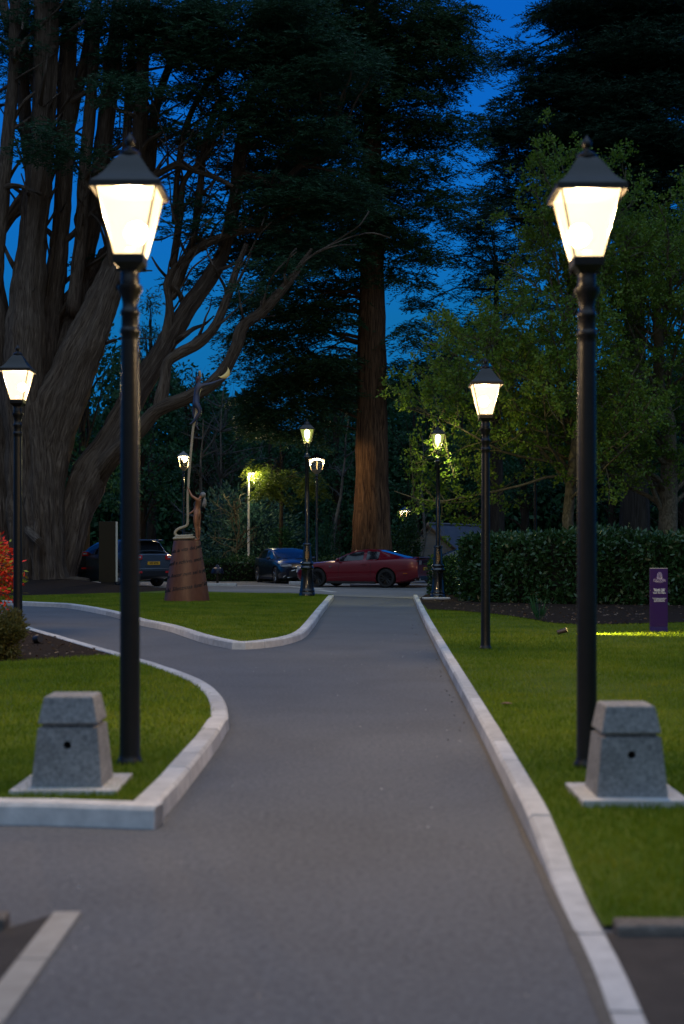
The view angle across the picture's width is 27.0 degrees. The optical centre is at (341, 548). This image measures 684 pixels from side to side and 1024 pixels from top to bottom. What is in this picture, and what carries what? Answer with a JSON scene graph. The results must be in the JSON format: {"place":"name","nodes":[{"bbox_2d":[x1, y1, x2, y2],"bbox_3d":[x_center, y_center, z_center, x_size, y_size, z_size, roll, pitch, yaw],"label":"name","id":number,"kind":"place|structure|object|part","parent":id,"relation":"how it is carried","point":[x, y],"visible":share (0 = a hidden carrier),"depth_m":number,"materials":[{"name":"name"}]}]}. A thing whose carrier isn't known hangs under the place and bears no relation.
{"place":"outdoors","nodes":[
{"label":"outdoors","id":0,"kind":"place"},
{"bbox_2d":[0,915,50,979],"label":"tarmac verge","id":1,"kind":"structure","parent":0,"point":[16,940],"depth_m":5.13,"materials":[{"name":"grey asphalt"}]},
{"bbox_2d":[0,911,9,930],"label":"edging","id":2,"kind":"object","parent":1,"relation":"on","point":[4,919],"visible":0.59,"depth_m":5.30,"materials":[{"name":"concrete"}]},
{"bbox_2d":[0,630,110,661],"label":"mulch bed","id":3,"kind":"object","parent":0,"point":[46,648],"visible":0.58,"depth_m":18.58,"materials":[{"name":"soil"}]},
{"bbox_2d":[0,531,27,614],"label":"red shrub","id":4,"kind":"object","parent":3,"relation":"on","point":[7,567],"visible":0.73,"depth_m":26.52,"materials":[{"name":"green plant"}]},
{"bbox_2d":[0,603,30,661],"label":"round bush","id":5,"kind":"object","parent":3,"relation":"on","point":[13,626],"visible":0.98,"depth_m":16.92,"materials":[{"name":"green plant"}]},
{"bbox_2d":[0,345,36,620],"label":"street lamp","id":6,"kind":"object","parent":3,"relation":"on","point":[17,370],"visible":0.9,"depth_m":23.97,"materials":[{"name":"black metal"}]},
{"bbox_2d":[32,635,42,642],"bbox_3d":[-4.234,1.258,19.809,0.182,0.123,0.150,0,0,40],"label":"garden spotlight","id":7,"kind":"object","parent":3,"relation":"on","point":[37,638],"visible":0.92,"depth_m":19.74,"materials":[{"name":"black metal"}]},
{"bbox_2d":[0,579,165,595],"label":"mulch mound","id":8,"kind":"object","parent":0,"point":[32,587],"visible":0.59,"depth_m":45.02,"materials":[{"name":"soil"}]},
{"bbox_2d":[99,521,117,584],"bbox_3d":[-7.926,0.166,48.247,0.641,2.168,0.125,0,0,0],"label":"sign panel","id":9,"kind":"object","parent":8,"relation":"on","point":[108,552],"visible":0.97,"depth_m":48.22,"materials":[{"name":"beige"}]},
{"bbox_2d":[0,0,405,580],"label":"cypress tree","id":10,"kind":"object","parent":8,"relation":"on","point":[53,331],"visible":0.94,"depth_m":50.80,"materials":[{"name":"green plant"}]},
{"bbox_2d":[0,653,213,800],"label":"lawn","id":11,"kind":"structure","parent":0,"point":[115,743],"depth_m":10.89,"materials":[{"name":"green plant"}]},
{"bbox_2d":[9,692,132,794],"bbox_3d":[-1.501,1.080,7.940,0.579,0.538,0.598,0,0,0],"label":"stone bollard","id":12,"kind":"object","parent":11,"relation":"on","point":[72,748],"visible":0.94,"depth_m":7.77,"materials":[{"name":"stone"}]},
{"bbox_2d":[89,133,168,764],"bbox_3d":[-1.306,-0.614,8.759,0.427,3.888,0.427,0,0,0],"label":"street lamp","id":13,"kind":"object","parent":11,"relation":"on","point":[128,188],"visible":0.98,"depth_m":8.70,"materials":[{"name":"black metal"}]},
{"bbox_2d":[0,591,332,640],"bbox_3d":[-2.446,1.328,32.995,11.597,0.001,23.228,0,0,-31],"label":"lawn","id":14,"kind":"structure","parent":0,"point":[298,626],"depth_m":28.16,"materials":[{"name":"green plant"}]},
{"bbox_2d":[164,368,229,601],"bbox_3d":[-3.776,-1.621,35.908,1.510,5.962,1.159,0,0,31],"label":"sculpture","id":15,"kind":"object","parent":14,"relation":"on","point":[186,580],"visible":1,"depth_m":35.72,"materials":[{"name":"wood"}]},
{"bbox_2d":[299,419,314,595],"bbox_3d":[-0.972,-1.138,39.596,0.442,4.936,0.442,0,0,0],"label":"street lamp","id":16,"kind":"object","parent":14,"relation":"on","point":[307,583],"visible":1,"depth_m":39.51,"materials":[{"name":"black metal"}]},
{"bbox_2d":[91,581,430,593],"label":"car park","id":17,"kind":"structure","parent":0,"point":[264,585],"depth_m":52.76,"materials":[{"name":"grey asphalt"}]},
{"bbox_2d":[77,552,87,574],"bbox_3d":[-12.092,0.420,54.084,4.749,1.757,2.274,0,0,28],"label":"parked car","id":18,"kind":"object","parent":17,"relation":"on","point":[82,568],"visible":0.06,"depth_m":53.57,"materials":[{"name":"grey paint"}]},
{"bbox_2d":[65,323,142,551],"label":"broadleaf tree","id":19,"kind":"object","parent":17,"relation":"on","point":[84,439],"visible":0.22,"depth_m":65.89,"materials":[{"name":"green plant"}]},
{"bbox_2d":[77,539,170,585],"bbox_3d":[-8.481,0.540,53.842,2.274,1.757,4.749,0,0,-43],"label":"parked car","id":20,"kind":"object","parent":17,"relation":"on","point":[155,557],"visible":0.52,"depth_m":52.51,"materials":[{"name":"blue paint"}]},
{"bbox_3d":[-9.440,0.061,53.659,0.131,0.492,0.949,0,0,-43],"label":"side window","id":21,"kind":"part","parent":20,"relation":"part of","materials":[{"name":"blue glass"}]},
{"bbox_3d":[-7.169,-0.071,52.436,1.290,0.345,0.336,0,0,-43],"label":"rear window","id":22,"kind":"part","parent":20,"relation":"part of","materials":[{"name":"black glass"}]},
{"bbox_2d":[177,451,188,540],"bbox_3d":[-6.904,-1.413,62.000,0.520,5.667,0.520,0,0,0],"label":"street lamp","id":23,"kind":"object","parent":17,"relation":"on","point":[183,454],"visible":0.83,"depth_m":61.95,"materials":[{"name":"black metal"}]},
{"bbox_2d":[211,564,223,582],"bbox_3d":[-5.080,1.035,58.000,0.532,0.770,0.540,0,0,0],"label":"bollard light","id":24,"kind":"object","parent":17,"relation":"on","point":[217,570],"visible":0.95,"depth_m":57.85,"materials":[{"name":"black metal"}]},
{"bbox_2d":[90,552,345,580],"bbox_3d":[-5.733,0.841,61.622,17.290,1.439,2.087,0,0,-2],"label":"hedge","id":25,"kind":"object","parent":17,"relation":"on","point":[238,571],"visible":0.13,"depth_m":61.18,"materials":[{"name":"green plant"}]},
{"bbox_2d":[207,583,236,585],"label":"kerb","id":26,"kind":"structure","parent":17,"relation":"on","point":[221,584],"depth_m":53.07,"materials":[{"name":"concrete"}]},
{"bbox_2d":[247,472,254,555],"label":"street lamp","id":27,"kind":"object","parent":17,"relation":"on","point":[248,536],"visible":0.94,"depth_m":65.96,"materials":[{"name":"grey metal"}]},
{"bbox_2d":[237,585,320,588],"bbox_3d":[-3.125,1.407,52.967,1.826,0.001,9.272,0,0,-43],"label":"road marking","id":28,"kind":"object","parent":17,"relation":"on","point":[285,586],"visible":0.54,"depth_m":52.59,"materials":[{"name":"paint"}]},
{"bbox_2d":[267,524,297,547],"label":"bush","id":29,"kind":"object","parent":17,"relation":"on","point":[289,542],"visible":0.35,"depth_m":66.60,"materials":[{"name":"green plant"}]},
{"bbox_2d":[254,548,314,582],"bbox_3d":[-2.285,0.690,58.737,2.106,1.437,4.422,0,0,-19],"label":"parked car","id":30,"kind":"object","parent":17,"relation":"on","point":[276,565],"visible":0.66,"depth_m":57.84,"materials":[{"name":"black paint"}]},
{"bbox_3d":[-3.295,0.231,59.429,0.170,0.340,1.308,0,0,-16],"label":"side window","id":31,"kind":"part","parent":30,"relation":"part of","materials":[{"name":"black glass"}]},
{"bbox_3d":[-2.896,0.278,58.200,0.143,0.389,0.895,0,0,-19],"label":"side window","id":32,"kind":"part","parent":30,"relation":"part of","materials":[{"name":"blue glass"}]},
{"bbox_2d":[309,453,324,561],"bbox_3d":[-1.041,-1.252,58.500,0.520,5.344,0.520,0,0,-43],"label":"street lamp","id":33,"kind":"object","parent":17,"relation":"on","point":[316,456],"visible":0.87,"depth_m":58.46,"materials":[{"name":"black metal"}]},
{"bbox_2d":[289,581,349,584],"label":"kerb","id":34,"kind":"structure","parent":17,"relation":"on","point":[294,582],"depth_m":55.41,"materials":[{"name":"concrete"}]},
{"bbox_2d":[202,0,505,551],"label":"redwood tree","id":35,"kind":"object","parent":17,"relation":"on","point":[431,38],"visible":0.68,"depth_m":59.32,"materials":[{"name":"green plant"}]},
{"bbox_2d":[297,549,432,587],"bbox_3d":[0.857,0.713,52.292,4.820,1.387,2.186,0,0,24],"label":"parked car","id":36,"kind":"object","parent":17,"relation":"on","point":[385,568],"visible":0.91,"depth_m":51.32,"materials":[{"name":"red paint"}]},
{"bbox_3d":[0.359,0.293,51.679,0.934,0.372,0.174,0,0,24],"label":"side window","id":37,"kind":"part","parent":36,"relation":"part of","materials":[{"name":"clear glass"}]},
{"bbox_3d":[1.120,0.256,51.352,0.475,0.310,0.188,0,0,24],"label":"side window","id":38,"kind":"part","parent":36,"relation":"part of","materials":[{"name":"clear glass"}]},
{"bbox_3d":[2.133,0.200,51.724,1.083,0.286,1.191,0,0,24],"label":"rear window","id":39,"kind":"part","parent":36,"relation":"part of","materials":[{"name":"blue glass"}]},
{"bbox_2d":[350,584,430,586],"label":"kerb","id":40,"kind":"structure","parent":17,"relation":"on","point":[396,585],"depth_m":53.22,"materials":[{"name":"concrete"}]},
{"bbox_2d":[397,189,559,531],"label":"pine tree","id":41,"kind":"object","parent":17,"relation":"on","point":[496,514],"visible":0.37,"depth_m":65.71,"materials":[{"name":"green plant"}]},
{"bbox_2d":[208,588,426,598],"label":"paving","id":42,"kind":"structure","parent":0,"point":[371,593],"depth_m":45.44,"materials":[{"name":"grey concrete"}]},
{"bbox_2d":[0,596,648,1023],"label":"path","id":43,"kind":"structure","parent":0,"point":[378,866],"depth_m":6.23,"materials":[{"name":"grey asphalt"}]},
{"bbox_2d":[42,615,526,1021],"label":"stone specks","id":44,"kind":"object","parent":43,"relation":"on","point":[329,891],"visible":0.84,"depth_m":6.06,"materials":[{"name":"white stone"}]},
{"bbox_2d":[412,624,537,871],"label":"leaf litter","id":45,"kind":"object","parent":43,"relation":"on","point":[460,727],"visible":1,"depth_m":12.74,"materials":[{"name":"brown plant"}]},
{"bbox_2d":[412,599,613,1023],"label":"dirt","id":46,"kind":"structure","parent":43,"relation":"on","point":[589,975],"depth_m":5.53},
{"bbox_2d":[0,0,683,443],"label":"sky","id":47,"kind":"structure","parent":0,"point":[160,251],"materials":[{"name":"blue"}]},
{"bbox_2d":[90,435,679,556],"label":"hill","id":48,"kind":"structure","parent":0,"point":[167,551],"depth_m":116.66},
{"bbox_2d":[412,437,434,556],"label":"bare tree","id":49,"kind":"object","parent":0,"point":[424,532],"visible":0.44,"depth_m":81.96,"materials":[{"name":"brown plant"}]},
{"bbox_2d":[424,549,467,582],"bbox_3d":[4.875,0.690,58.200,4.370,1.437,2.106,0,0,3],"label":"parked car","id":50,"kind":"object","parent":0,"point":[450,552],"visible":0.03,"depth_m":57.52,"materials":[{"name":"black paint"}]},
{"bbox_2d":[420,594,683,623],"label":"mulch bed","id":51,"kind":"object","parent":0,"point":[674,614],"visible":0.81,"depth_m":30.16,"materials":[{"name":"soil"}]},
{"bbox_2d":[422,597,449,598],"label":"stone slab","id":52,"kind":"structure","parent":51,"relation":"on","point":[435,598],"depth_m":37.10,"materials":[{"name":"stone"}]},
{"bbox_2d":[430,424,445,596],"bbox_3d":[2.570,-1.006,38.081,0.417,4.653,0.417,0,0,0],"label":"street lamp","id":53,"kind":"object","parent":51,"relation":"on","point":[437,587],"visible":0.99,"depth_m":38.01,"materials":[{"name":"black metal"}]},
{"bbox_2d":[424,551,468,594],"bbox_3d":[3.649,0.776,40.608,1.749,1.417,4.241,0,0,-19],"label":"hedge","id":54,"kind":"object","parent":51,"relation":"on","point":[450,567],"visible":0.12,"depth_m":40.56,"materials":[{"name":"green plant"}]},
{"bbox_2d":[528,592,552,619],"bbox_3d":[3.669,1.055,26.240,0.460,0.530,0.500,0,0,0],"label":"strappy plant","id":55,"kind":"object","parent":51,"relation":"on","point":[535,610],"visible":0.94,"depth_m":26.20,"materials":[{"name":"green plant"}]},
{"bbox_2d":[453,522,683,604],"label":"laurel hedge","id":56,"kind":"object","parent":51,"relation":"on","point":[540,564],"visible":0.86,"depth_m":33.91,"materials":[{"name":"green plant"}]},
{"bbox_2d":[423,605,683,925],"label":"lawn","id":57,"kind":"structure","parent":0,"point":[583,884],"depth_m":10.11,"materials":[{"name":"green plant"}]},
{"bbox_2d":[468,358,502,649],"bbox_3d":[1.894,-0.594,18.770,0.423,3.847,0.423,0,0,0],"label":"street lamp","id":58,"kind":"object","parent":57,"relation":"on","point":[485,384],"visible":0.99,"depth_m":18.71,"materials":[{"name":"black metal"}]},
{"bbox_2d":[557,627,566,633],"bbox_3d":[3.387,1.279,21.898,0.164,0.130,0.084,0,0,0],"label":"garden spotlight","id":59,"kind":"object","parent":57,"relation":"on","point":[563,630],"visible":0.93,"depth_m":21.87,"materials":[{"name":"black metal"}]},
{"bbox_2d":[547,135,627,768],"bbox_3d":[1.489,-0.592,8.654,0.422,3.843,0.422,0,0,0],"label":"street lamp","id":60,"kind":"object","parent":57,"relation":"on","point":[589,190],"visible":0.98,"depth_m":8.60,"materials":[{"name":"black metal"}]},
{"bbox_2d":[565,701,683,808],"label":"stone bollard","id":61,"kind":"object","parent":57,"relation":"on","point":[625,763],"visible":0.94,"depth_m":7.45,"materials":[{"name":"stone"}]},
{"bbox_2d":[649,568,667,631],"bbox_3d":[5.048,0.831,22.683,0.282,1.038,0.075,0,0,3],"label":"information sign","id":62,"kind":"object","parent":57,"relation":"on","point":[658,599],"visible":1,"depth_m":22.65,"materials":[{"name":"purple metal"}]},
{"bbox_2d":[605,933,683,1023],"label":"tarmac verge","id":63,"kind":"structure","parent":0,"point":[653,967],"depth_m":4.75,"materials":[{"name":"grey asphalt"}]},
{"label":"ground","id":64,"kind":"structure","parent":0,"visible":0},
{"bbox_2d":[0,911,80,1023],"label":"kerb","id":65,"kind":"structure","parent":64,"relation":"on","point":[20,976],"depth_m":4.85,"materials":[{"name":"grey concrete"}]},
{"bbox_2d":[0,798,163,828],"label":"kerb","id":66,"kind":"structure","parent":64,"relation":"on","point":[88,813],"depth_m":7.26,"materials":[{"name":"concrete"}]},
{"bbox_2d":[1,600,235,648],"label":"kerb","id":67,"kind":"structure","parent":64,"relation":"on","point":[201,637],"depth_m":25.11,"materials":[{"name":"concrete"}]},
{"bbox_2d":[26,627,228,816],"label":"kerb","id":68,"kind":"structure","parent":64,"relation":"on","point":[170,786],"depth_m":9.33,"materials":[{"name":"concrete"}]},
{"bbox_2d":[119,287,164,539],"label":"fir tree","id":69,"kind":"object","parent":64,"relation":"on","point":[151,532],"visible":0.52,"depth_m":81.83,"materials":[{"name":"green plant"}]},
{"bbox_2d":[100,340,193,539],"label":"broadleaf tree","id":70,"kind":"object","parent":64,"relation":"on","point":[144,442],"visible":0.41,"depth_m":75.57,"materials":[{"name":"green plant"}]},
{"bbox_2d":[166,408,226,541],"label":"bare tree","id":71,"kind":"object","parent":64,"relation":"on","point":[202,455],"visible":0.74,"depth_m":72.46,"materials":[{"name":"brown plant"}]},
{"bbox_2d":[147,348,262,544],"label":"broadleaf tree","id":72,"kind":"object","parent":64,"relation":"on","point":[196,443],"visible":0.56,"depth_m":79.53,"materials":[{"name":"green plant"}]},
{"bbox_2d":[174,366,288,551],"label":"bare tree","id":73,"kind":"object","parent":64,"relation":"on","point":[220,474],"visible":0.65,"depth_m":78.39,"materials":[{"name":"green plant"}]},
{"bbox_2d":[208,492,256,562],"bbox_3d":[-4.961,-0.612,65.110,2.578,4.102,2.560,0,0,0],"label":"tree","id":74,"kind":"object","parent":64,"relation":"on","point":[238,527],"visible":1,"depth_m":64.78,"materials":[{"name":"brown plant"}]},
{"bbox_2d":[185,479,304,562],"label":"rhododendron","id":75,"kind":"object","parent":64,"relation":"on","point":[260,517],"visible":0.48,"depth_m":68.41,"materials":[{"name":"green plant"}]},
{"bbox_2d":[232,595,333,649],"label":"kerb","id":76,"kind":"structure","parent":64,"relation":"on","point":[306,628],"depth_m":21.42,"materials":[{"name":"concrete"}]},
{"bbox_2d":[227,428,343,548],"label":"broadleaf tree","id":77,"kind":"object","parent":64,"relation":"on","point":[270,451],"visible":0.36,"depth_m":89.88,"materials":[{"name":"green plant"}]},
{"bbox_2d":[238,439,334,547],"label":"broadleaf tree","id":78,"kind":"object","parent":64,"relation":"on","point":[280,481],"visible":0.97,"depth_m":65.33,"materials":[{"name":"green plant"}]},
{"bbox_2d":[283,366,355,556],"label":"broadleaf tree","id":79,"kind":"object","parent":64,"relation":"on","point":[336,483],"visible":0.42,"depth_m":91.78,"materials":[{"name":"green plant"}]},
{"bbox_2d":[323,419,355,554],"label":"bare tree","id":80,"kind":"object","parent":64,"relation":"on","point":[342,473],"visible":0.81,"depth_m":73.99,"materials":[{"name":"brown plant"}]},
{"bbox_2d":[65,335,683,562],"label":"wood","id":81,"kind":"object","parent":64,"relation":"on","point":[545,521],"visible":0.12,"depth_m":109.77,"materials":[{"name":"green plant"}]},
{"bbox_2d":[391,503,424,556],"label":"rounded shrub","id":82,"kind":"object","parent":64,"relation":"on","point":[407,536],"visible":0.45,"depth_m":75.78,"materials":[{"name":"green plant"}]},
{"bbox_2d":[388,391,475,533],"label":"broadleaf tree","id":83,"kind":"object","parent":64,"relation":"on","point":[396,496],"visible":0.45,"depth_m":97.92,"materials":[{"name":"green plant"}]},
{"bbox_2d":[398,522,480,556],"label":"outbuilding","id":84,"kind":"structure","parent":64,"relation":"on","point":[452,531],"depth_m":88.16,"materials":[{"name":"stone"}]},
{"bbox_2d":[420,412,516,523],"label":"broadleaf tree","id":85,"kind":"object","parent":64,"relation":"on","point":[466,480],"visible":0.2,"depth_m":99.66,"materials":[{"name":"green plant"}]},
{"bbox_2d":[473,416,576,532],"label":"broadleaf tree","id":86,"kind":"object","parent":64,"relation":"on","point":[524,513],"visible":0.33,"depth_m":83.77,"materials":[{"name":"green plant"}]},
{"bbox_2d":[376,106,683,564],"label":"spring tree","id":87,"kind":"object","parent":64,"relation":"on","point":[535,368],"visible":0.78,"depth_m":39.99,"materials":[{"name":"green plant"}]},
{"bbox_2d":[413,595,646,1023],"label":"kerb","id":88,"kind":"structure","parent":64,"relation":"on","point":[535,817],"depth_m":6.55,"materials":[{"name":"concrete"}]},
{"bbox_2d":[463,0,683,532],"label":"cedar tree","id":89,"kind":"object","parent":64,"relation":"on","point":[617,76],"visible":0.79,"depth_m":70.40,"materials":[{"name":"green plant"}]},
{"bbox_2d":[512,163,683,534],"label":"spring tree","id":90,"kind":"object","parent":64,"relation":"on","point":[665,486],"visible":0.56,"depth_m":43.01,"materials":[{"name":"green plant"}]},
{"bbox_2d":[561,388,672,528],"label":"broadleaf tree","id":91,"kind":"object","parent":64,"relation":"on","point":[612,513],"visible":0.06,"depth_m":81.82,"materials":[{"name":"green plant"}]},
{"bbox_2d":[612,917,683,935],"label":"edging","id":92,"kind":"object","parent":64,"relation":"on","point":[636,926],"visible":0.56,"depth_m":5.19,"materials":[{"name":"concrete"}]},
{"bbox_2d":[649,353,683,533],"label":"broadleaf tree","id":93,"kind":"object","parent":64,"relation":"on","point":[681,514],"visible":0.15,"depth_m":79.96,"materials":[{"name":"green plant"}]}
]}

